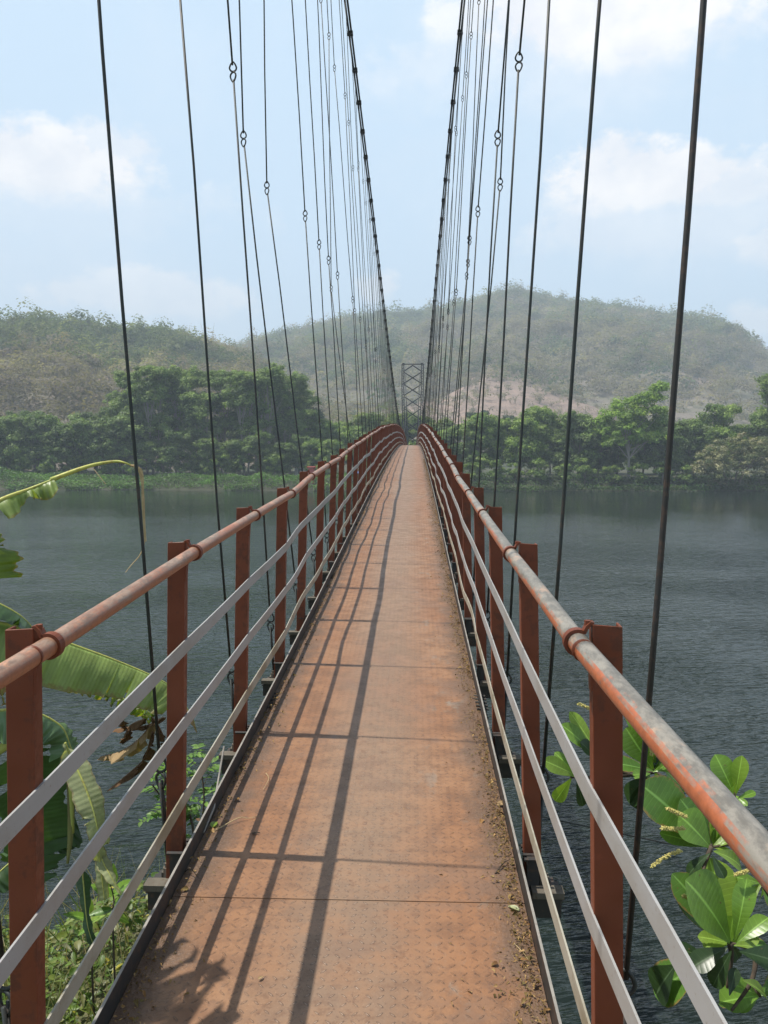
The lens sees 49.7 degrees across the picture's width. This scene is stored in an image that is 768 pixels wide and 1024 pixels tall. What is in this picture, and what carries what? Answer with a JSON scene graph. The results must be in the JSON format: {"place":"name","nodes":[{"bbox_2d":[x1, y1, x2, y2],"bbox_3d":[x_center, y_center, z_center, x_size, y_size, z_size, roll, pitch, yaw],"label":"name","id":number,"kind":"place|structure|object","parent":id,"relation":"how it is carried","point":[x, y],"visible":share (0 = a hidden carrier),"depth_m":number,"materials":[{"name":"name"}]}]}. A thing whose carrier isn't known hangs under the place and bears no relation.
{"place":"outdoors","nodes":[
{"label":"outdoors","id":0,"kind":"place"},
{"bbox_2d":[0,924,141,1023],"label":"river bank","id":1,"kind":"structure","parent":0,"point":[98,996],"depth_m":5.06,"materials":[{"name":"green plant"}]},
{"bbox_2d":[0,847,165,1023],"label":"bank weeds","id":2,"kind":"object","parent":1,"relation":"on","point":[66,937],"visible":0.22,"depth_m":4.89,"materials":[{"name":"green plant"}]},
{"bbox_2d":[63,899,104,1014],"bbox_3d":[-1.530,2.402,4.365,0.201,0.851,0.259,0,5,2],"label":"broadleaf seedling","id":3,"kind":"object","parent":1,"relation":"on","point":[76,915],"visible":0.48,"depth_m":4.26,"materials":[{"name":"green plant"}]},
{"bbox_2d":[0,460,196,945],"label":"banana plant","id":4,"kind":"object","parent":1,"relation":"on","point":[74,668],"visible":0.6,"depth_m":3.98,"materials":[{"name":"green plant"}]},
{"bbox_2d":[89,863,130,979],"bbox_3d":[-1.441,2.361,4.318,0.206,1.135,0.279,-5,7,-41],"label":"broadleaf seedling","id":5,"kind":"object","parent":1,"relation":"on","point":[122,886],"visible":0.62,"depth_m":4.25,"materials":[{"name":"green plant"}]},
{"bbox_2d":[138,743,223,837],"bbox_3d":[-1.100,2.053,4.920,0.596,1.410,0.886,3,6,28],"label":"feathery shrub","id":6,"kind":"object","parent":1,"relation":"on","point":[191,809],"visible":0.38,"depth_m":4.69,"materials":[{"name":"green plant"}]},
{"bbox_2d":[545,702,767,1012],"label":"sea almond tree","id":7,"kind":"object","parent":1,"relation":"on","point":[715,898],"visible":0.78,"depth_m":3.20,"materials":[{"name":"green plant"}]},
{"bbox_2d":[0,340,346,470],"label":"hill","id":8,"kind":"structure","parent":0,"point":[44,410],"depth_m":268.81,"materials":[{"name":"green plant"}]},
{"bbox_2d":[0,297,399,463],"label":"hill forest","id":9,"kind":"object","parent":8,"relation":"on","point":[71,345],"visible":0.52,"depth_m":346.65,"materials":[{"name":"green plant"}]},
{"bbox_2d":[0,490,767,1023],"bbox_3d":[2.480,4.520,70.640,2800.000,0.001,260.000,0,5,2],"label":"water","id":10,"kind":"structure","parent":0,"point":[80,550],"depth_m":48.38,"materials":[{"name":"black liquid"}]},
{"bbox_2d":[0,0,767,1023],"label":"suspension bridge","id":11,"kind":"structure","parent":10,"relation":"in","point":[328,894],"depth_m":2.88,"materials":[{"name":"paint"}]},
{"bbox_2d":[109,459,550,1023],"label":"leaf litter","id":12,"kind":"object","parent":11,"relation":"on","point":[515,914],"visible":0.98,"depth_m":2.94,"materials":[{"name":"brown plant"}]},
{"bbox_2d":[0,453,767,490],"bbox_3d":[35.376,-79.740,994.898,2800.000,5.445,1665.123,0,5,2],"label":"ground","id":13,"kind":"structure","parent":0,"point":[648,472],"depth_m":173.40,"materials":[{"name":"green plant"}]},
{"bbox_2d":[0,445,23,476],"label":"bush","id":14,"kind":"object","parent":13,"relation":"on","point":[5,460],"visible":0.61,"depth_m":187.40,"materials":[{"name":"green plant"}]},
{"bbox_2d":[0,414,36,475],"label":"tree","id":15,"kind":"object","parent":13,"relation":"on","point":[6,425],"visible":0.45,"depth_m":185.38,"materials":[{"name":"green plant"}]},
{"bbox_2d":[10,454,35,473],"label":"bush","id":16,"kind":"object","parent":13,"relation":"on","point":[23,465],"visible":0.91,"depth_m":184.04,"materials":[{"name":"green plant"}]},
{"bbox_2d":[2,410,60,475],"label":"tree","id":17,"kind":"object","parent":13,"relation":"on","point":[36,423],"visible":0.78,"depth_m":184.17,"materials":[{"name":"green plant"}]},
{"bbox_2d":[26,453,42,473],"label":"bush","id":18,"kind":"object","parent":13,"relation":"on","point":[35,470],"visible":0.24,"depth_m":186.29,"materials":[{"name":"green plant"}]},
{"bbox_2d":[18,409,62,459],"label":"tree","id":19,"kind":"object","parent":13,"relation":"on","point":[38,412],"visible":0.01,"depth_m":199.31,"materials":[{"name":"green plant"}]},
{"bbox_2d":[30,423,73,473],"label":"tree","id":20,"kind":"object","parent":13,"relation":"on","point":[49,436],"visible":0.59,"depth_m":183.18,"materials":[{"name":"green plant"}]},
{"bbox_2d":[36,445,68,473],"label":"bush","id":21,"kind":"object","parent":13,"relation":"on","point":[47,465],"visible":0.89,"depth_m":181.85,"materials":[{"name":"green plant"}]},
{"bbox_2d":[57,453,82,475],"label":"bush","id":22,"kind":"object","parent":13,"relation":"on","point":[71,463],"visible":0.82,"depth_m":184.67,"materials":[{"name":"green plant"}]},
{"bbox_2d":[44,418,106,474],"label":"tree","id":23,"kind":"object","parent":13,"relation":"on","point":[76,427],"visible":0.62,"depth_m":182.42,"materials":[{"name":"green plant"}]},
{"bbox_2d":[71,448,90,475],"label":"bush","id":24,"kind":"object","parent":13,"relation":"on","point":[83,462],"visible":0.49,"depth_m":185.69,"materials":[{"name":"green plant"}]},
{"bbox_2d":[67,409,118,473],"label":"tree","id":25,"kind":"object","parent":13,"relation":"on","point":[87,416],"visible":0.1,"depth_m":194.28,"materials":[{"name":"green plant"}]},
{"bbox_2d":[75,417,121,474],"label":"tree","id":26,"kind":"object","parent":13,"relation":"on","point":[94,444],"visible":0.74,"depth_m":182.37,"materials":[{"name":"green plant"}]},
{"bbox_2d":[86,448,117,474],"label":"bush","id":27,"kind":"object","parent":13,"relation":"on","point":[104,468],"visible":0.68,"depth_m":183.17,"materials":[{"name":"green plant"}]},
{"bbox_2d":[107,452,128,476],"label":"bush","id":28,"kind":"object","parent":13,"relation":"on","point":[116,469],"visible":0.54,"depth_m":184.70,"materials":[{"name":"green plant"}]},
{"bbox_2d":[99,390,144,472],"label":"tall tree","id":29,"kind":"object","parent":13,"relation":"on","point":[115,393],"visible":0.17,"depth_m":196.53,"materials":[{"name":"green plant"}]},
{"bbox_2d":[95,409,151,476],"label":"tree","id":30,"kind":"object","parent":13,"relation":"on","point":[119,426],"visible":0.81,"depth_m":182.44,"materials":[{"name":"green plant"}]},
{"bbox_2d":[105,368,163,424],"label":"tall tree","id":31,"kind":"object","parent":13,"relation":"on","point":[118,404],"visible":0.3,"depth_m":189.07,"materials":[{"name":"green plant"}]},
{"bbox_2d":[120,449,148,475],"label":"bush","id":32,"kind":"object","parent":13,"relation":"on","point":[129,469],"visible":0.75,"depth_m":181.45,"materials":[{"name":"green plant"}]},
{"bbox_2d":[120,424,165,475],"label":"tree","id":33,"kind":"object","parent":13,"relation":"on","point":[130,458],"visible":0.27,"depth_m":187.70,"materials":[{"name":"green plant"}]},
{"bbox_2d":[136,441,160,474],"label":"bushy tree","id":34,"kind":"object","parent":13,"relation":"on","point":[145,447],"visible":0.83,"depth_m":183.02,"materials":[{"name":"green plant"}]},
{"bbox_2d":[125,364,184,475],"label":"tall tree","id":35,"kind":"object","parent":13,"relation":"on","point":[151,389],"visible":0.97,"depth_m":185.87,"materials":[{"name":"green plant"}]},
{"bbox_2d":[147,445,172,475],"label":"bush","id":36,"kind":"object","parent":13,"relation":"on","point":[160,460],"visible":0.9,"depth_m":183.75,"materials":[{"name":"green plant"}]},
{"bbox_2d":[143,390,188,472],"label":"tall tree","id":37,"kind":"object","parent":13,"relation":"on","point":[167,400],"visible":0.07,"depth_m":202.00,"materials":[{"name":"green plant"}]},
{"bbox_2d":[157,428,195,473],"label":"bushy tree","id":38,"kind":"object","parent":13,"relation":"on","point":[175,441],"visible":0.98,"depth_m":183.02,"materials":[{"name":"green plant"}]},
{"bbox_2d":[161,365,201,473],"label":"tall tree","id":39,"kind":"object","parent":13,"relation":"on","point":[173,409],"visible":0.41,"depth_m":191.80,"materials":[{"name":"green plant"}]},
{"bbox_2d":[179,451,201,473],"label":"bush","id":40,"kind":"object","parent":13,"relation":"on","point":[191,457],"visible":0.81,"depth_m":185.65,"materials":[{"name":"green plant"}]},
{"bbox_2d":[179,427,210,474],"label":"bushy tree","id":41,"kind":"object","parent":13,"relation":"on","point":[197,433],"visible":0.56,"depth_m":185.91,"materials":[{"name":"green plant"}]},
{"bbox_2d":[173,364,227,474],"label":"tall tree","id":42,"kind":"object","parent":13,"relation":"on","point":[195,410],"visible":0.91,"depth_m":187.66,"materials":[{"name":"green plant"}]},
{"bbox_2d":[191,437,225,474],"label":"bushy tree","id":43,"kind":"object","parent":13,"relation":"on","point":[204,453],"visible":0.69,"depth_m":182.58,"materials":[{"name":"green plant"}]},
{"bbox_2d":[203,448,229,475],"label":"bush","id":44,"kind":"object","parent":13,"relation":"on","point":[218,462],"visible":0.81,"depth_m":182.00,"materials":[{"name":"green plant"}]},
{"bbox_2d":[208,430,233,458],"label":"bushy tree","id":45,"kind":"object","parent":13,"relation":"on","point":[215,437],"visible":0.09,"depth_m":203.34,"materials":[{"name":"green plant"}]},
{"bbox_2d":[200,367,253,473],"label":"tall tree","id":46,"kind":"object","parent":13,"relation":"on","point":[220,412],"visible":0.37,"depth_m":193.78,"materials":[{"name":"green plant"}]},
{"bbox_2d":[219,439,245,472],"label":"bushy tree","id":47,"kind":"object","parent":13,"relation":"on","point":[230,446],"visible":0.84,"depth_m":183.28,"materials":[{"name":"green plant"}]},
{"bbox_2d":[223,447,254,474],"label":"bush","id":48,"kind":"object","parent":13,"relation":"on","point":[237,465],"visible":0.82,"depth_m":183.72,"materials":[{"name":"green plant"}]},
{"bbox_2d":[226,430,253,471],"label":"bushy tree","id":49,"kind":"object","parent":13,"relation":"on","point":[230,435],"visible":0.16,"depth_m":204.09,"materials":[{"name":"green plant"}]},
{"bbox_2d":[219,370,273,475],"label":"tall tree","id":50,"kind":"object","parent":13,"relation":"on","point":[241,394],"visible":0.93,"depth_m":186.21,"materials":[{"name":"green plant"}]},
{"bbox_2d":[241,432,274,472],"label":"bushy tree","id":51,"kind":"object","parent":13,"relation":"on","point":[252,445],"visible":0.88,"depth_m":181.99,"materials":[{"name":"green plant"}]},
{"bbox_2d":[247,362,295,474],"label":"tall tree","id":52,"kind":"object","parent":13,"relation":"on","point":[266,408],"visible":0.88,"depth_m":188.42,"materials":[{"name":"green plant"}]},
{"bbox_2d":[262,452,284,475],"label":"bush","id":53,"kind":"object","parent":13,"relation":"on","point":[270,468],"visible":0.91,"depth_m":181.03,"materials":[{"name":"green plant"}]},
{"bbox_2d":[271,428,290,447],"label":"bushy tree","id":54,"kind":"object","parent":13,"relation":"on","point":[281,438],"visible":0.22,"depth_m":204.14,"materials":[{"name":"green plant"}]},
{"bbox_2d":[272,442,297,475],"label":"bushy tree","id":55,"kind":"object","parent":13,"relation":"on","point":[285,447],"visible":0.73,"depth_m":182.14,"materials":[{"name":"green plant"}]},
{"bbox_2d":[264,370,315,473],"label":"tall tree","id":56,"kind":"object","parent":13,"relation":"on","point":[301,383],"visible":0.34,"depth_m":193.39,"materials":[{"name":"green plant"}]},
{"bbox_2d":[286,434,314,470],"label":"bushy tree","id":57,"kind":"object","parent":13,"relation":"on","point":[296,460],"visible":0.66,"depth_m":185.07,"materials":[{"name":"green plant"}]},
{"bbox_2d":[281,387,321,459],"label":"tall tree","id":58,"kind":"object","parent":13,"relation":"on","point":[305,416],"visible":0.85,"depth_m":191.98,"materials":[{"name":"green plant"}]},
{"bbox_2d":[301,438,328,470],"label":"bushy tree","id":59,"kind":"object","parent":13,"relation":"on","point":[311,446],"visible":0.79,"depth_m":183.40,"materials":[{"name":"green plant"}]},
{"bbox_2d":[305,418,344,464],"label":"bushy tree","id":60,"kind":"object","parent":13,"relation":"on","point":[325,428],"visible":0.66,"depth_m":194.12,"materials":[{"name":"green plant"}]},
{"bbox_2d":[316,439,345,474],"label":"bushy tree","id":61,"kind":"object","parent":13,"relation":"on","point":[326,450],"visible":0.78,"depth_m":178.38,"materials":[{"name":"green plant"}]},
{"bbox_2d":[333,420,351,464],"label":"bushy tree","id":62,"kind":"object","parent":13,"relation":"on","point":[341,423],"visible":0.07,"depth_m":203.75,"materials":[{"name":"green plant"}]},
{"bbox_2d":[337,425,367,465],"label":"bushy tree","id":63,"kind":"object","parent":13,"relation":"on","point":[352,430],"visible":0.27,"depth_m":187.05,"materials":[{"name":"green plant"}]},
{"bbox_2d":[345,411,380,442],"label":"yellow green tree","id":64,"kind":"object","parent":13,"relation":"on","point":[357,419],"visible":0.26,"depth_m":194.82,"materials":[{"name":"green plant"}]},
{"bbox_2d":[368,412,397,427],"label":"yellow green tree","id":65,"kind":"object","parent":13,"relation":"on","point":[383,421],"visible":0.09,"depth_m":198.54,"materials":[{"name":"green plant"}]},
{"bbox_2d":[0,466,767,490],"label":"undergrowth","id":66,"kind":"object","parent":13,"relation":"on","point":[91,477],"visible":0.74,"depth_m":173.16,"materials":[{"name":"green plant"}]},
{"bbox_2d":[387,411,416,444],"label":"yellow green tree","id":67,"kind":"object","parent":13,"relation":"on","point":[400,419],"visible":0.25,"depth_m":206.47,"materials":[{"name":"green plant"}]},
{"bbox_2d":[403,414,435,443],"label":"yellow green tree","id":68,"kind":"object","parent":13,"relation":"on","point":[413,430],"visible":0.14,"depth_m":205.07,"materials":[{"name":"green plant"}]},
{"bbox_2d":[426,417,454,443],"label":"yellow green tree","id":69,"kind":"object","parent":13,"relation":"on","point":[449,424],"visible":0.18,"depth_m":198.22,"materials":[{"name":"green plant"}]},
{"bbox_2d":[437,429,466,460],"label":"bushy tree","id":70,"kind":"object","parent":13,"relation":"on","point":[448,439],"visible":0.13,"depth_m":180.89,"materials":[{"name":"green plant"}]},
{"bbox_2d":[442,424,487,464],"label":"bushy tree","id":71,"kind":"object","parent":13,"relation":"on","point":[468,449],"visible":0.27,"depth_m":180.62,"materials":[{"name":"green plant"}]},
{"bbox_2d":[463,462,483,480],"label":"bush","id":72,"kind":"object","parent":13,"relation":"on","point":[469,467],"visible":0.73,"depth_m":172.76,"materials":[{"name":"green plant"}]},
{"bbox_2d":[466,410,489,438],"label":"dark tree","id":73,"kind":"object","parent":13,"relation":"on","point":[470,414],"visible":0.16,"depth_m":236.53,"materials":[{"name":"green plant"}]},
{"bbox_2d":[450,412,508,475],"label":"bushy tree","id":74,"kind":"object","parent":13,"relation":"on","point":[490,429],"visible":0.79,"depth_m":176.67,"materials":[{"name":"green plant"}]},
{"bbox_2d":[487,460,506,480],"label":"bush","id":75,"kind":"object","parent":13,"relation":"on","point":[493,464],"visible":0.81,"depth_m":171.44,"materials":[{"name":"green plant"}]},
{"bbox_2d":[483,417,519,468],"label":"bushy tree","id":76,"kind":"object","parent":13,"relation":"on","point":[505,425],"visible":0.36,"depth_m":179.97,"materials":[{"name":"green plant"}]},
{"bbox_2d":[506,462,524,480],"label":"bush","id":77,"kind":"object","parent":13,"relation":"on","point":[514,473],"visible":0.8,"depth_m":171.97,"materials":[{"name":"green plant"}]},
{"bbox_2d":[499,417,549,476],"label":"bushy tree","id":78,"kind":"object","parent":13,"relation":"on","point":[532,449],"visible":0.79,"depth_m":175.91,"materials":[{"name":"green plant"}]},
{"bbox_2d":[526,458,548,481],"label":"bush","id":79,"kind":"object","parent":13,"relation":"on","point":[539,463],"visible":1,"depth_m":171.25,"materials":[{"name":"green plant"}]},
{"bbox_2d":[516,405,563,477],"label":"bushy tree","id":80,"kind":"object","parent":13,"relation":"on","point":[545,416],"visible":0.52,"depth_m":180.02,"materials":[{"name":"green plant"}]},
{"bbox_2d":[545,423,564,474],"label":"bushy tree","id":81,"kind":"object","parent":13,"relation":"on","point":[555,430],"visible":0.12,"depth_m":192.00,"materials":[{"name":"green plant"}]},
{"bbox_2d":[541,432,580,478],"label":"bushy tree","id":82,"kind":"object","parent":13,"relation":"on","point":[558,439],"visible":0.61,"depth_m":177.50,"materials":[{"name":"green plant"}]},
{"bbox_2d":[553,463,571,483],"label":"bush","id":83,"kind":"object","parent":13,"relation":"on","point":[560,473],"visible":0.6,"depth_m":171.33,"materials":[{"name":"green plant"}]},
{"bbox_2d":[552,410,605,478],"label":"bushy tree","id":84,"kind":"object","parent":13,"relation":"on","point":[580,423],"visible":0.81,"depth_m":175.63,"materials":[{"name":"green plant"}]},
{"bbox_2d":[573,457,597,484],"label":"bush","id":85,"kind":"object","parent":13,"relation":"on","point":[585,470],"visible":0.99,"depth_m":171.79,"materials":[{"name":"green plant"}]},
{"bbox_2d":[573,422,613,477],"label":"bushy tree","id":86,"kind":"object","parent":13,"relation":"on","point":[598,464],"visible":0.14,"depth_m":181.38,"materials":[{"name":"green plant"}]},
{"bbox_2d":[600,465,622,484],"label":"bush","id":87,"kind":"object","parent":13,"relation":"on","point":[611,478],"visible":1,"depth_m":170.82,"materials":[{"name":"green plant"}]},
{"bbox_2d":[598,436,638,474],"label":"bushy tree","id":88,"kind":"object","parent":13,"relation":"on","point":[616,455],"visible":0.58,"depth_m":180.44,"materials":[{"name":"green plant"}]},
{"bbox_2d":[589,380,677,478],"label":"spreading tree","id":89,"kind":"object","parent":13,"relation":"on","point":[633,415],"visible":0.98,"depth_m":172.59,"materials":[{"name":"green plant"}]},
{"bbox_2d":[626,463,648,483],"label":"bush","id":90,"kind":"object","parent":13,"relation":"on","point":[640,477],"visible":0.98,"depth_m":170.84,"materials":[{"name":"green plant"}]},
{"bbox_2d":[624,416,667,472],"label":"bushy tree","id":91,"kind":"object","parent":13,"relation":"on","point":[644,456],"visible":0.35,"depth_m":177.93,"materials":[{"name":"green plant"}]},
{"bbox_2d":[652,460,675,482],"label":"bush","id":92,"kind":"object","parent":13,"relation":"on","point":[657,470],"visible":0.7,"depth_m":170.90,"materials":[{"name":"green plant"}]},
{"bbox_2d":[650,435,688,472],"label":"bushy tree","id":93,"kind":"object","parent":13,"relation":"on","point":[677,454],"visible":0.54,"depth_m":176.65,"materials":[{"name":"green plant"}]},
{"bbox_2d":[675,465,695,484],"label":"bush","id":94,"kind":"object","parent":13,"relation":"on","point":[685,476],"visible":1,"depth_m":170.13,"materials":[{"name":"green plant"}]},
{"bbox_2d":[666,418,715,475],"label":"bushy tree","id":95,"kind":"object","parent":13,"relation":"on","point":[691,429],"visible":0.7,"depth_m":180.59,"materials":[{"name":"green plant"}]},
{"bbox_2d":[695,403,747,474],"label":"bushy tree","id":96,"kind":"object","parent":13,"relation":"on","point":[721,417],"visible":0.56,"depth_m":184.66,"materials":[{"name":"green plant"}]},
{"bbox_2d":[687,431,767,483],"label":"flowering shrub","id":97,"kind":"object","parent":13,"relation":"on","point":[757,451],"visible":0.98,"depth_m":169.69,"materials":[{"name":"green plant"}]},
{"bbox_2d":[726,424,759,474],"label":"bushy tree","id":98,"kind":"object","parent":13,"relation":"on","point":[742,429],"visible":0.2,"depth_m":186.86,"materials":[{"name":"green plant"}]},
{"bbox_2d":[739,403,767,476],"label":"bushy tree","id":99,"kind":"object","parent":13,"relation":"on","point":[762,412],"visible":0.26,"depth_m":184.46,"materials":[{"name":"green plant"}]},
{"bbox_2d":[744,372,767,434],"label":"tall tree","id":100,"kind":"object","parent":13,"relation":"on","point":[763,381],"visible":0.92,"depth_m":182.16,"materials":[{"name":"green plant"}]},
{"bbox_2d":[0,0,767,348],"label":"sky","id":101,"kind":"structure","parent":0,"point":[58,243],"materials":[{"name":"blue"}]},
{"bbox_2d":[351,367,617,450],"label":"hill","id":102,"kind":"structure","parent":0,"point":[491,400],"depth_m":447.41,"materials":[{"name":"beige stone"}]},
{"bbox_2d":[339,354,617,424],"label":"hill forest","id":103,"kind":"object","parent":102,"relation":"on","point":[538,398],"visible":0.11,"depth_m":462.86,"materials":[{"name":"green plant"}]},
{"bbox_2d":[258,306,767,427],"bbox_3d":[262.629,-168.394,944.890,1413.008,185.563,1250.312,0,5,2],"label":"hill","id":104,"kind":"structure","parent":0,"point":[604,398],"depth_m":554.84,"materials":[{"name":"green plant"}]},
{"bbox_2d":[217,278,767,425],"bbox_3d":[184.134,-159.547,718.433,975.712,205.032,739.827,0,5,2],"label":"hill forest","id":105,"kind":"object","parent":104,"relation":"on","point":[555,316],"visible":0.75,"depth_m":653.50,"materials":[{"name":"green plant"}]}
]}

